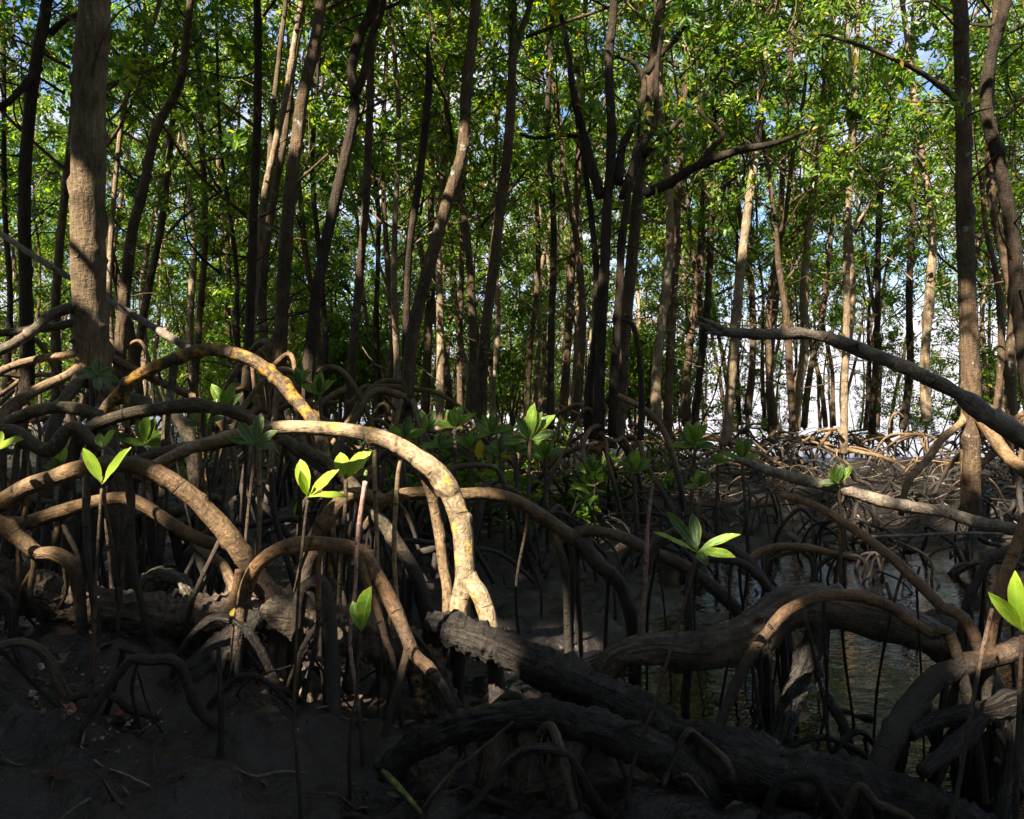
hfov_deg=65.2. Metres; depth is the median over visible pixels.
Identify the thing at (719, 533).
prop root
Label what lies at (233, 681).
mud root
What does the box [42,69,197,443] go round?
mangrove tree
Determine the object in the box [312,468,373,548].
prop root
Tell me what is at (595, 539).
dead twig
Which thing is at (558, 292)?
mangrove tree
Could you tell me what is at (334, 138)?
mangrove tree
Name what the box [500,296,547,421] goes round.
young mangrove
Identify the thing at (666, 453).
mangrove tuft
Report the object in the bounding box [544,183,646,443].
mangrove tree
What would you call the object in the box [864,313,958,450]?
young mangrove
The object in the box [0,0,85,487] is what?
mangrove tree
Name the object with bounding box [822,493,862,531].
prop root
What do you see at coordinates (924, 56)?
sky
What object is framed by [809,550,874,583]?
prop root
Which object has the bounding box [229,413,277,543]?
mangrove seedling
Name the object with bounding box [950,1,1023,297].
mangrove tree
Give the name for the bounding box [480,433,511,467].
mangrove tuft
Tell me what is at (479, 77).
mangrove tree
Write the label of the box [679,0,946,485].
mangrove tree
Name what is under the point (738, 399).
mangrove tree
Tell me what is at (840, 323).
mangrove tree
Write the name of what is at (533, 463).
mangrove tuft
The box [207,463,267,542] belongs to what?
prop root
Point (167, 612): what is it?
muddy log
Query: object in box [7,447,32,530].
prop root
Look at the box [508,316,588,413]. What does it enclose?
young mangrove
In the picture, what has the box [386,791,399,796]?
fallen leaf
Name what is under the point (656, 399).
mangrove tree
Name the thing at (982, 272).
mangrove tree
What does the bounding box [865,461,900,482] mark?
prop root
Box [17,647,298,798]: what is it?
shell litter
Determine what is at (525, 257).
mangrove tree
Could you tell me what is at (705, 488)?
prop root
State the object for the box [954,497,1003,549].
prop root
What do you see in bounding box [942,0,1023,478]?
mangrove tree
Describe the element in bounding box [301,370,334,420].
mangrove seedling
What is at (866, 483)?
prop root
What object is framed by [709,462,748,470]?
prop root
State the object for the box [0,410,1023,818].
ground
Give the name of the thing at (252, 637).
mud root
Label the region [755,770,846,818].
mud root
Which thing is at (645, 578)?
mangrove seedling
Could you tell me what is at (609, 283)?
mangrove tree
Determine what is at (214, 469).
prop root
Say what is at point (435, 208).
mangrove tree
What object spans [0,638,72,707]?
mud root
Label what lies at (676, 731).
mud root
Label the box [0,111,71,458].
mangrove tree
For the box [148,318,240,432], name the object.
young mangrove
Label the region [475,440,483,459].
yellow leaf
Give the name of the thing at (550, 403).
mangrove tree
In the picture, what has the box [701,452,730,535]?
mangrove seedling
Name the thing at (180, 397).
young mangrove
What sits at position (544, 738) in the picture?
mud root
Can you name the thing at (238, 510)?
prop root
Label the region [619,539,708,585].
prop root
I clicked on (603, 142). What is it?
mangrove tree
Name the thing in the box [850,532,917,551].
prop root
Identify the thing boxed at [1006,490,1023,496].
prop root
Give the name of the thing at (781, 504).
prop root
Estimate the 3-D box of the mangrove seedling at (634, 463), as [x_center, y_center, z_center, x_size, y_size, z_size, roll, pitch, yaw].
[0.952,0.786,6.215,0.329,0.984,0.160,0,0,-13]
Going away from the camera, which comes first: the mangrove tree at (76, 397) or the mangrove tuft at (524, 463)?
the mangrove tuft at (524, 463)
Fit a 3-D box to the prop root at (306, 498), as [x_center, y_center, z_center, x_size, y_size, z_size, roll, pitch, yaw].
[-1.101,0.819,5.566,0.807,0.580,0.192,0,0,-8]
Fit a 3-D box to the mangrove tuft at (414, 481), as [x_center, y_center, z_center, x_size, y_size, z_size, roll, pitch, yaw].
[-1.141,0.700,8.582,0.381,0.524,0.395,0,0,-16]
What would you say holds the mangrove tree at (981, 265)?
in the water
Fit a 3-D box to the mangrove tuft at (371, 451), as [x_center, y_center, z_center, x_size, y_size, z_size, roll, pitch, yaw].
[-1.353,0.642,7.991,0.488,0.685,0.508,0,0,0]
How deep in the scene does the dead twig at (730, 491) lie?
9.42 m
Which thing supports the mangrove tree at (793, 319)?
in the water
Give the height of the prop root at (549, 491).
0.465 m
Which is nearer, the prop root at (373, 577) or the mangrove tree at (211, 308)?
the prop root at (373, 577)
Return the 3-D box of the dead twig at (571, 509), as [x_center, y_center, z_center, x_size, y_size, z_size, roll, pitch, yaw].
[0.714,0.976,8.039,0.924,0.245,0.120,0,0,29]
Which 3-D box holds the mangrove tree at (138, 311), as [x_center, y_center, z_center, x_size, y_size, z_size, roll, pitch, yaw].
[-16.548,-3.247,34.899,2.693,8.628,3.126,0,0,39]
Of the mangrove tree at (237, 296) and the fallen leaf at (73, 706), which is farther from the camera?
the mangrove tree at (237, 296)
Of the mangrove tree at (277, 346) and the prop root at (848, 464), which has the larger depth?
the prop root at (848, 464)
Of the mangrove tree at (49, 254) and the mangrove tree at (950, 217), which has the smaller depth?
the mangrove tree at (950, 217)
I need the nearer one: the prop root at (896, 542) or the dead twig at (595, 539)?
the prop root at (896, 542)
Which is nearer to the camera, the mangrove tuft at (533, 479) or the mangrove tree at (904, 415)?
the mangrove tuft at (533, 479)
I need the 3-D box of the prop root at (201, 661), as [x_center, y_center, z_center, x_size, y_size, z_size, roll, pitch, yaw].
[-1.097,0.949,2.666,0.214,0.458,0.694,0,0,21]
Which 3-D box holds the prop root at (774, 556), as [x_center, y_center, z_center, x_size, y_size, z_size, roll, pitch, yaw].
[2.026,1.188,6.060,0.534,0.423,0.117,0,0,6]
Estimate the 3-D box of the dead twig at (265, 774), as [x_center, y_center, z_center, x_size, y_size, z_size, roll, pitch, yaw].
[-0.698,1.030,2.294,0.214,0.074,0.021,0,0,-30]
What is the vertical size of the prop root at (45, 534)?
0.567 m
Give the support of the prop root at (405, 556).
on the ground
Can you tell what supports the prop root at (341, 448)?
on the ground
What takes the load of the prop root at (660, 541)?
on the ground
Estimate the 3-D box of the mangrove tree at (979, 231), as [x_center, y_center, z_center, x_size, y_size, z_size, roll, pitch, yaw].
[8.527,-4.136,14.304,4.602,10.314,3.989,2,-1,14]
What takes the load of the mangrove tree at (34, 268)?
on the ground
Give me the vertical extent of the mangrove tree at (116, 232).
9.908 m
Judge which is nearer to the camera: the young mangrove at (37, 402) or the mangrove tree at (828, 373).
the mangrove tree at (828, 373)
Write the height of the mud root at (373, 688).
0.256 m
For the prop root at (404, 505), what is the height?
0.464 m
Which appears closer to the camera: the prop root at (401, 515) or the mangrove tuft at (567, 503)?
the prop root at (401, 515)
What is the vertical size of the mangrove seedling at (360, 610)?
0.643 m
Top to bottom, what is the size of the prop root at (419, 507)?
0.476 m
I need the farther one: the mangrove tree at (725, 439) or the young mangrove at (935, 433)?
the young mangrove at (935, 433)
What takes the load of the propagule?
on the ground
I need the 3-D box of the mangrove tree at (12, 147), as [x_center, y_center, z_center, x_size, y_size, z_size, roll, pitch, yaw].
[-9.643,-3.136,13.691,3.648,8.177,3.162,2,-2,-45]
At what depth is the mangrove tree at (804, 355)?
12.94 m
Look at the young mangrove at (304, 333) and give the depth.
20.13 m
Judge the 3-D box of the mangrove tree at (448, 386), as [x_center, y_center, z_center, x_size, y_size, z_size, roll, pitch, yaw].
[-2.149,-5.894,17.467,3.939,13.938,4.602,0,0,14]
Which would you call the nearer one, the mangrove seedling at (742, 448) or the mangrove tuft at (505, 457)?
the mangrove seedling at (742, 448)
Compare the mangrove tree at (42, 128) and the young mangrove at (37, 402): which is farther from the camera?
the young mangrove at (37, 402)
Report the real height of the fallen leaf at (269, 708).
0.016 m
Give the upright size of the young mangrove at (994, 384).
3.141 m
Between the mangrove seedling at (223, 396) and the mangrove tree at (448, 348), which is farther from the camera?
the mangrove tree at (448, 348)
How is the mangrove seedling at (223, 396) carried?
on the ground
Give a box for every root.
[0,401,120,588]
[0,421,143,621]
[0,455,289,669]
[0,460,27,555]
[0,492,216,594]
[0,493,85,573]
[0,514,88,637]
[0,588,27,670]
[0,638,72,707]
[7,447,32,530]
[7,469,139,555]
[7,477,51,561]
[27,491,41,558]
[37,546,44,569]
[38,505,40,544]
[40,504,52,546]
[50,397,341,592]
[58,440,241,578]
[58,688,164,728]
[71,653,217,741]
[81,548,85,581]
[90,510,101,585]
[94,343,336,604]
[102,490,138,561]
[103,645,163,733]
[104,512,195,566]
[106,474,183,564]
[133,439,143,494]
[133,565,198,596]
[135,483,182,545]
[137,511,204,573]
[141,477,167,593]
[151,492,236,568]
[152,420,505,707]
[157,609,267,693]
[163,543,192,596]
[169,613,280,698]
[171,531,215,598]
[181,490,298,569]
[184,539,250,586]
[192,543,250,667]
[196,515,309,583]
[200,520,224,582]
[205,672,300,716]
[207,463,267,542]
[209,498,271,542]
[209,686,263,710]
[210,449,219,490]
[211,448,222,504]
[211,652,227,686]
[215,464,229,584]
[216,644,224,756]
[217,553,230,594]
[222,665,228,674]
[223,550,229,565]
[226,569,275,668]
[228,536,468,766]
[229,501,234,516]
[230,465,267,572]
[234,445,256,555]
[242,648,247,668]
[242,669,307,704]
[244,649,261,673]
[248,650,356,715]
[250,648,260,663]
[260,638,277,693]
[261,509,354,542]
[269,472,295,589]
[270,638,290,694]
[275,657,353,695]
[287,575,342,718]
[291,455,311,528]
[293,487,384,670]
[295,486,401,537]
[296,442,433,673]
[299,655,313,702]
[299,657,323,699]
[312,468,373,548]
[314,466,428,588]
[327,529,361,668]
[334,441,344,554]
[341,512,347,575]
[348,449,481,578]
[352,501,447,541]
[356,538,477,616]
[359,667,398,695]
[362,486,775,708]
[365,468,380,556]
[368,452,429,540]
[372,779,522,811]
[373,500,406,554]
[373,543,413,612]
[379,530,400,586]
[387,465,397,526]
[397,501,403,559]
[398,499,427,538]
[398,540,535,592]
[400,573,405,611]
[401,461,419,563]
[405,569,422,676]
[410,502,454,572]
[430,462,534,577]
[448,484,551,577]
[453,690,551,748]
[455,742,613,818]
[467,500,474,607]
[472,478,489,544]
[506,469,560,504]
[512,721,584,811]
[519,773,619,795]
[521,501,599,565]
[523,504,608,572]
[528,511,625,580]
[534,555,542,616]
[538,733,548,765]
[554,465,604,475]
[559,457,580,477]
[559,474,585,503]
[559,537,598,582]
[562,502,666,524]
[567,719,644,803]
[576,518,624,547]
[578,466,651,520]
[597,512,674,537]
[597,586,616,620]
[601,509,630,520]
[610,490,701,529]
[615,478,647,511]
[615,490,661,531]
[618,542,706,570]
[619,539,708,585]
[630,472,689,488]
[630,523,633,570]
[632,488,695,514]
[639,514,687,537]
[643,470,690,483]
[645,491,726,502]
[645,526,794,695]
[652,450,705,470]
[660,723,707,780]
[660,727,746,802]
[660,773,741,808]
[664,511,714,533]
[669,489,695,502]
[671,467,715,483]
[673,481,715,501]
[676,503,728,515]
[677,503,752,532]
[680,555,789,713]
[683,472,749,477]
[688,467,760,478]
[702,476,750,507]
[702,489,792,512]
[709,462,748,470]
[711,462,747,472]
[716,589,989,804]
[717,532,734,571]
[726,472,809,485]
[735,542,854,698]
[738,503,819,532]
[743,486,782,532]
[744,514,779,534]
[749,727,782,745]
[750,491,805,536]
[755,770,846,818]
[756,465,828,490]
[759,458,803,481]
[761,556,776,584]
[767,539,814,573]
[768,467,825,490]
[773,507,849,558]
[778,492,1003,789]
[783,734,868,759]
[796,517,905,545]
[796,519,847,563]
[804,520,872,541]
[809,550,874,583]
[811,472,877,518]
[818,456,888,478]
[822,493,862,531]
[828,497,880,526]
[828,539,899,543]
[831,728,874,754]
[832,551,884,577]
[832,781,915,818]
[840,708,876,719]
[841,489,925,502]
[847,483,894,486]
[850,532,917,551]
[851,500,879,539]
[851,549,873,559]
[861,539,933,592]
[863,460,905,475]
[865,452,899,467]
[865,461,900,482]
[868,636,1023,788]
[876,490,917,498]
[878,514,920,531]
[879,477,932,503]
[883,480,923,494]
[884,456,924,479]
[885,582,892,600]
[889,489,939,503]
[894,493,944,504]
[897,460,988,484]
[902,525,963,561]
[909,684,1023,818]
[910,456,955,477]
[913,518,944,530]
[915,566,943,624]
[919,458,1003,478]
[924,478,959,489]
[941,475,1009,516]
[942,494,1006,507]
[945,467,981,483]
[947,535,1003,576]
[948,467,1015,490]
[949,473,1011,482]
[949,544,1023,734]
[953,561,1023,576]
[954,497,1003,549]
[962,512,1023,788]
[963,537,969,553]
[981,480,1015,489]
[988,485,1023,505]
[989,499,1016,541]
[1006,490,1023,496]
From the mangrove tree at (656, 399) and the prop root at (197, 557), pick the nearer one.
the prop root at (197, 557)
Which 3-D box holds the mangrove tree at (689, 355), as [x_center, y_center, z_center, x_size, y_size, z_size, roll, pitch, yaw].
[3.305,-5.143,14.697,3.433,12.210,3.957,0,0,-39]
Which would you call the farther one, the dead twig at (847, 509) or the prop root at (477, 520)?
the dead twig at (847, 509)
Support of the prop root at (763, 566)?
on the ground
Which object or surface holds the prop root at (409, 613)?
on the ground
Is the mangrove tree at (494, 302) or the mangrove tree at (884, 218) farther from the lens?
the mangrove tree at (494, 302)
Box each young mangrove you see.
[0,302,68,409]
[29,378,49,426]
[32,272,136,423]
[35,336,84,425]
[40,336,79,415]
[119,179,301,432]
[131,258,257,434]
[135,226,274,436]
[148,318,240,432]
[162,248,292,423]
[181,274,272,427]
[186,309,315,425]
[215,272,343,418]
[244,256,341,416]
[288,296,421,440]
[306,271,413,428]
[325,239,456,431]
[381,359,444,409]
[418,315,468,430]
[433,382,465,428]
[452,279,563,430]
[454,330,522,423]
[487,365,523,424]
[494,315,573,406]
[498,342,561,417]
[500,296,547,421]
[502,326,572,406]
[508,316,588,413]
[521,341,572,429]
[542,284,613,441]
[570,355,608,418]
[592,323,695,444]
[604,305,664,433]
[626,409,646,423]
[631,241,765,452]
[637,327,720,441]
[644,318,696,431]
[692,340,785,442]
[745,348,824,455]
[826,366,897,450]
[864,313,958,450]
[871,313,993,455]
[903,230,1023,409]
[938,395,960,431]
[953,350,1021,410]
[983,225,1023,411]
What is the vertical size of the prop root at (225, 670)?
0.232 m
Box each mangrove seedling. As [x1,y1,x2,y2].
[0,431,23,448]
[43,446,67,489]
[80,358,119,542]
[82,447,130,722]
[95,430,115,587]
[115,513,127,631]
[117,416,161,572]
[183,399,224,584]
[210,382,242,503]
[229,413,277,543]
[287,367,310,525]
[292,459,349,818]
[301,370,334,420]
[334,451,370,605]
[348,587,371,800]
[378,433,395,550]
[389,415,425,525]
[411,409,439,538]
[419,431,456,507]
[435,405,475,482]
[454,429,480,519]
[473,411,513,539]
[484,433,508,554]
[490,430,543,549]
[503,403,556,561]
[532,438,565,553]
[579,456,601,524]
[617,448,651,566]
[625,511,740,810]
[638,475,653,687]
[670,421,714,552]
[684,469,712,554]
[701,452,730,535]
[721,437,761,553]
[820,463,852,582]
[949,601,993,818]
[988,571,1023,818]
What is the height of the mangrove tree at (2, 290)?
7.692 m
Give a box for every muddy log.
[0,555,461,719]
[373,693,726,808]
[422,609,996,818]
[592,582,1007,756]
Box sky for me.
[0,0,1023,410]
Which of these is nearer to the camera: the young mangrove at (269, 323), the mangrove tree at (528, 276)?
the young mangrove at (269, 323)
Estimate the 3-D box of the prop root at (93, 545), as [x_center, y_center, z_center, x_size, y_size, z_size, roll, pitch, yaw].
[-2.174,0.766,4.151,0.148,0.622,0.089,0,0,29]
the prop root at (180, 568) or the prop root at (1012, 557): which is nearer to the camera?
the prop root at (1012, 557)
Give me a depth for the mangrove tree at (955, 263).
18.20 m
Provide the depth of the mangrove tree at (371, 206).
20.59 m
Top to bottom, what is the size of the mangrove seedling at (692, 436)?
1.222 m
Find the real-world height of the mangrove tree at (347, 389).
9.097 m
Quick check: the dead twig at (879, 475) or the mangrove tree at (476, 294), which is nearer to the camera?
the dead twig at (879, 475)
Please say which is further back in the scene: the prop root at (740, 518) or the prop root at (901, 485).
the prop root at (901, 485)
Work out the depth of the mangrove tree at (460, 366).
13.40 m
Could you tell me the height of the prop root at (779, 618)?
0.767 m
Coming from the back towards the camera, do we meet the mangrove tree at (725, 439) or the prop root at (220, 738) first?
the mangrove tree at (725, 439)
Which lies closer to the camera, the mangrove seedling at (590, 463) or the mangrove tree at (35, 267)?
the mangrove seedling at (590, 463)
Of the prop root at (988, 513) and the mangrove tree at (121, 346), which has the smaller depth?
the prop root at (988, 513)
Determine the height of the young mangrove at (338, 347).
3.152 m
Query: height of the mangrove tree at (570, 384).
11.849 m
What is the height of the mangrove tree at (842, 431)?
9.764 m
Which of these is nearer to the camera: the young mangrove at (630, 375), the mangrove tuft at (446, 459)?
the mangrove tuft at (446, 459)
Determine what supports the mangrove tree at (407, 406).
on the ground
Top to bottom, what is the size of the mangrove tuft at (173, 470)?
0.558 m
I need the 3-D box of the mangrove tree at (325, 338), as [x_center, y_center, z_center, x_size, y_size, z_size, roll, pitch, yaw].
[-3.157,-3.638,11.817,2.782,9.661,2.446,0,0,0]
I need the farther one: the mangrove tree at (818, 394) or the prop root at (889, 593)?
the mangrove tree at (818, 394)
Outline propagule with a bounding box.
[381,769,421,814]
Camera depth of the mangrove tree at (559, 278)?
26.49 m
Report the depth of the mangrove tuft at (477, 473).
7.72 m
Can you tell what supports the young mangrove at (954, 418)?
on the ground
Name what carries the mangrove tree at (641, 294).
in the water
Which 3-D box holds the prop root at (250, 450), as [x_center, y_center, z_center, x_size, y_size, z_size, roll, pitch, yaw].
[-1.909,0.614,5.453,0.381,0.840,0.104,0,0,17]
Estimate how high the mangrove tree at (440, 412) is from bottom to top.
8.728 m
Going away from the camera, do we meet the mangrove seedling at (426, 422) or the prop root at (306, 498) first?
the prop root at (306, 498)
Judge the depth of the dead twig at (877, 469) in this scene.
9.86 m
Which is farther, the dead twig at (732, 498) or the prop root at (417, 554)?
the dead twig at (732, 498)
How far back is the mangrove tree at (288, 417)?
18.95 m
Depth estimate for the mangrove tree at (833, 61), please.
12.14 m
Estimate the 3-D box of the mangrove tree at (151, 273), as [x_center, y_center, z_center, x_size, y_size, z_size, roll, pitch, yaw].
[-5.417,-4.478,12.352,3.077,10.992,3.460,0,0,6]
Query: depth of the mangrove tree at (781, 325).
23.77 m
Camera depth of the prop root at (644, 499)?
7.75 m
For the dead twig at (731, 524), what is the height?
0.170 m
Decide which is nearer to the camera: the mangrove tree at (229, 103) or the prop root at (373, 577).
the prop root at (373, 577)
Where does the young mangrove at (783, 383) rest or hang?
on the water
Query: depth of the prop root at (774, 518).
8.00 m
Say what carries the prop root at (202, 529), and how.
on the ground
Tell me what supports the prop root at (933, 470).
on the ground
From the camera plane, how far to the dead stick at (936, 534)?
5.25 m
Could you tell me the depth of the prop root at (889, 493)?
8.83 m
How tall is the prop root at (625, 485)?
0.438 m
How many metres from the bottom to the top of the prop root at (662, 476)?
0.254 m
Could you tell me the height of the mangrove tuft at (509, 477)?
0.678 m
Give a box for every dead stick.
[0,231,190,348]
[422,720,513,807]
[871,531,1003,537]
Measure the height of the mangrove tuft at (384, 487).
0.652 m
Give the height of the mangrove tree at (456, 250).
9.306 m
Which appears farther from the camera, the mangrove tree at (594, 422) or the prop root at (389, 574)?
the mangrove tree at (594, 422)
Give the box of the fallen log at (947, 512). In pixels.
[735,455,1017,535]
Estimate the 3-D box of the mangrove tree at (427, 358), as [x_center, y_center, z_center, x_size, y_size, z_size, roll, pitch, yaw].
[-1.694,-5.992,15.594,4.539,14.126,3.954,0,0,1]
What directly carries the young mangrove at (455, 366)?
on the ground
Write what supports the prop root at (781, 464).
on the ground
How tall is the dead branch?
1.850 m
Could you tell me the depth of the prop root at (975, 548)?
6.00 m
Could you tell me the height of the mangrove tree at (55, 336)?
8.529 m
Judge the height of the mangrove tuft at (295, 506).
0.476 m
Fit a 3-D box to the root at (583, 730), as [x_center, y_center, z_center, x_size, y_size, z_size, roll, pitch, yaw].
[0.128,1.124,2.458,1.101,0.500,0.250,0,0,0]
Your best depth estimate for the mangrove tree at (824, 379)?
31.96 m
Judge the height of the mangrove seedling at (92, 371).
1.381 m
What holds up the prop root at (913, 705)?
on the ground
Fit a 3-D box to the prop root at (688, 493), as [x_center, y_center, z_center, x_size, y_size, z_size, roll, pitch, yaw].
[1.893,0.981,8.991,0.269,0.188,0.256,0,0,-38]
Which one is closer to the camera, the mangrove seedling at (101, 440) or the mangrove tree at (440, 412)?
the mangrove seedling at (101, 440)
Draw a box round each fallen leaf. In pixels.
[39,708,45,713]
[45,770,66,774]
[58,653,67,660]
[60,700,75,711]
[113,719,135,723]
[115,709,123,714]
[172,772,186,782]
[256,705,279,712]
[259,778,267,786]
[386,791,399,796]
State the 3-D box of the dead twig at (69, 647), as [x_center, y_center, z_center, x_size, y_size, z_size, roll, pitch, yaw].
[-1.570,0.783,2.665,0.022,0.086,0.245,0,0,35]
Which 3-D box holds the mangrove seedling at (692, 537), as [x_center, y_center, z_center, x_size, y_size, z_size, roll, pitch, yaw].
[0.529,0.770,2.414,0.253,0.889,0.338,0,0,34]
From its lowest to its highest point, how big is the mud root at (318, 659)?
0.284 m
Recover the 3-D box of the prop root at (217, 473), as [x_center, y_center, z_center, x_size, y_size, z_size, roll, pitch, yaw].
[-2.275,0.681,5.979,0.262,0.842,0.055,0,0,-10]
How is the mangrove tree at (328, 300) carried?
on the ground
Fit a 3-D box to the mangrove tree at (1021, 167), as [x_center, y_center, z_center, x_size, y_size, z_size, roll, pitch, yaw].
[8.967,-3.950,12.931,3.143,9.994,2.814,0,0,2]
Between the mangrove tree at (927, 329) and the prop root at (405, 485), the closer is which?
the prop root at (405, 485)
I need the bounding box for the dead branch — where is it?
[693,316,1023,449]
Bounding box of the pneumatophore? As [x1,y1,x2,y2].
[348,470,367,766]
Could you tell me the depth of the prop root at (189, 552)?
4.14 m
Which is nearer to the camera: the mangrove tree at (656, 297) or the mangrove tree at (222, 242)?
the mangrove tree at (222, 242)
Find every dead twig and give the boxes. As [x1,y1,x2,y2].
[0,640,76,653]
[1,757,22,765]
[29,676,83,686]
[57,797,91,818]
[79,712,85,744]
[80,745,149,787]
[92,771,125,806]
[109,714,129,718]
[234,765,304,776]
[307,792,352,807]
[317,705,355,717]
[342,716,374,720]
[544,495,624,519]
[548,473,606,506]
[594,515,654,540]
[596,519,686,534]
[623,479,687,494]
[640,521,666,529]
[670,482,742,500]
[682,478,738,500]
[706,484,751,494]
[728,503,743,526]
[755,512,791,540]
[790,487,836,500]
[814,476,886,485]
[830,481,860,517]
[835,507,897,513]
[860,466,901,473]
[860,473,920,479]
[861,468,926,482]
[868,466,944,482]
[872,514,911,529]
[878,513,909,523]
[915,478,928,499]
[918,488,985,515]
[919,474,938,482]
[920,488,1003,503]
[933,488,1010,503]
[935,502,1016,507]
[984,498,1016,520]
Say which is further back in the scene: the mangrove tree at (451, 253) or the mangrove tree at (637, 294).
the mangrove tree at (637, 294)
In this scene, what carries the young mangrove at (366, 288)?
on the ground
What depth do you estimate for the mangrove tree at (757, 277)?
17.80 m
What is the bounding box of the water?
[391,411,1023,818]
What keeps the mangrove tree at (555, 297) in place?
on the ground
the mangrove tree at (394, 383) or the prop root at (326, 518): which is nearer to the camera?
the prop root at (326, 518)
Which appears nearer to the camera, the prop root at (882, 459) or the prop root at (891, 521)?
the prop root at (891, 521)
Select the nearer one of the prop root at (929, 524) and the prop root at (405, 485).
the prop root at (405, 485)
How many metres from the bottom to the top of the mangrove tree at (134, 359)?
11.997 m
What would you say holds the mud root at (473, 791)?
on the ground
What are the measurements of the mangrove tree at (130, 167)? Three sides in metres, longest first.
9.928 x 4.429 x 3.840 m
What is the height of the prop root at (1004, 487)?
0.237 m
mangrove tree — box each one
[0,0,71,441]
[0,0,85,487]
[0,0,176,470]
[0,0,223,468]
[0,0,239,530]
[0,15,73,436]
[0,21,57,148]
[0,24,69,263]
[0,27,72,445]
[0,47,48,379]
[0,47,122,458]
[0,75,53,381]
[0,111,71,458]
[0,118,66,427]
[0,120,68,406]
[0,204,72,435]
[1,71,138,424]
[7,25,196,447]
[13,125,158,419]
[15,0,268,461]
[33,187,134,437]
[35,0,278,455]
[36,0,228,436]
[38,0,199,430]
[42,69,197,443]
[58,105,153,429]
[59,0,383,485]
[69,0,269,448]
[78,0,194,500]
[106,59,251,449]
[108,0,265,460]
[108,0,312,475]
[113,218,168,431]
[116,248,164,363]
[117,131,198,430]
[118,2,307,428]
[122,0,313,454]
[123,186,184,427]
[124,235,176,425]
[125,0,287,461]
[142,91,242,433]
[145,143,236,436]
[165,160,244,323]
[166,0,369,515]
[177,15,348,460]
[178,0,413,536]
[178,168,306,427]
[186,35,308,432]
[192,38,334,438]
[207,188,306,341]
[208,0,354,492]
[208,0,428,535]
[224,119,364,440]
[227,3,414,455]
[230,0,379,476]
[235,7,428,451]
[240,122,342,435]
[244,0,528,468]
[270,128,392,441]
[271,208,329,405]
[272,113,390,446]
[277,0,455,454]
[277,0,455,505]
[298,0,485,455]
[305,164,385,443]
[309,0,512,518]
[309,43,498,515]
[319,0,536,435]
[328,0,614,480]
[329,216,389,423]
[338,1,500,432]
[342,0,575,461]
[345,5,496,405]
[349,211,401,429]
[358,38,524,458]
[363,78,465,425]
[374,84,535,433]
[380,167,488,415]
[382,108,503,420]
[385,0,623,512]
[391,212,449,428]
[399,30,511,431]
[404,0,534,457]
[406,0,576,455]
[406,168,482,432]
[412,141,544,439]
[444,190,513,424]
[446,213,514,425]
[448,287,468,425]
[449,0,749,475]
[450,32,552,436]
[471,129,589,436]
[477,0,604,463]
[477,184,575,433]
[478,115,593,452]
[480,0,642,474]
[483,106,593,442]
[487,258,514,417]
[489,0,702,456]
[490,4,645,457]
[498,9,639,444]
[498,75,600,429]
[499,170,570,424]
[503,169,565,397]
[509,204,592,430]
[512,46,620,432]
[513,0,836,527]
[518,0,734,471]
[519,159,597,429]
[526,0,687,445]
[530,0,679,518]
[532,0,754,480]
[542,160,615,440]
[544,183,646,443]
[572,233,615,426]
[573,75,670,447]
[584,236,634,428]
[595,0,821,456]
[598,23,730,456]
[607,201,685,444]
[610,237,665,432]
[613,158,734,444]
[614,0,831,474]
[614,0,834,465]
[615,63,740,454]
[616,0,742,455]
[616,0,893,463]
[620,315,644,440]
[624,159,729,443]
[635,174,766,434]
[645,0,808,483]
[649,0,790,465]
[649,0,887,468]
[649,201,733,433]
[650,127,733,435]
[658,67,782,452]
[670,4,838,455]
[672,89,765,456]
[678,237,728,444]
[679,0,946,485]
[695,123,801,457]
[706,44,842,455]
[707,272,770,436]
[710,0,870,460]
[736,0,894,465]
[745,240,822,430]
[746,88,837,450]
[749,83,857,456]
[751,8,935,455]
[752,143,862,450]
[753,0,923,474]
[754,53,861,449]
[758,188,832,434]
[764,110,897,453]
[771,0,1023,515]
[773,17,951,456]
[776,0,950,457]
[776,182,868,445]
[781,0,1023,475]
[785,106,954,456]
[789,202,851,443]
[799,234,859,439]
[812,58,948,456]
[820,37,940,457]
[827,150,902,441]
[827,243,902,438]
[837,0,1023,457]
[839,183,914,445]
[855,0,1023,462]
[860,114,953,453]
[866,0,1023,477]
[870,0,1023,484]
[888,137,997,439]
[900,68,1023,455]
[912,15,1023,455]
[913,0,1023,515]
[920,135,1019,440]
[926,3,1023,450]
[929,67,1023,451]
[938,87,1023,447]
[940,1,1023,305]
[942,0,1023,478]
[949,160,1023,358]
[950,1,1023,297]
[977,169,1023,453]
[1007,100,1023,149]
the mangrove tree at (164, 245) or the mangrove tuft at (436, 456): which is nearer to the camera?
the mangrove tuft at (436, 456)
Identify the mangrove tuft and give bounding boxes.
[169,457,187,504]
[196,427,231,485]
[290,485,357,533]
[353,440,393,490]
[355,466,399,492]
[377,428,417,485]
[384,474,418,521]
[390,467,416,484]
[406,442,446,471]
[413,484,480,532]
[429,451,468,501]
[431,432,482,469]
[433,451,487,502]
[442,428,465,465]
[457,454,511,486]
[464,460,500,514]
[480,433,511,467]
[480,460,549,538]
[492,461,543,516]
[513,404,581,473]
[518,429,556,470]
[518,455,538,473]
[542,417,572,462]
[550,473,578,509]
[565,454,606,524]
[565,459,650,510]
[592,451,622,488]
[643,428,687,474]
[656,465,684,493]
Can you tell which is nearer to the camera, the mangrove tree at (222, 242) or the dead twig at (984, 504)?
the dead twig at (984, 504)
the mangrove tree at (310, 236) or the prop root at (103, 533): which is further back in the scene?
the mangrove tree at (310, 236)
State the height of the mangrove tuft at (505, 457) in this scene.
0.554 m
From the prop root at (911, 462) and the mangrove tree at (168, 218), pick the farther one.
the mangrove tree at (168, 218)
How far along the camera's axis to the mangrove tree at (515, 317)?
18.41 m

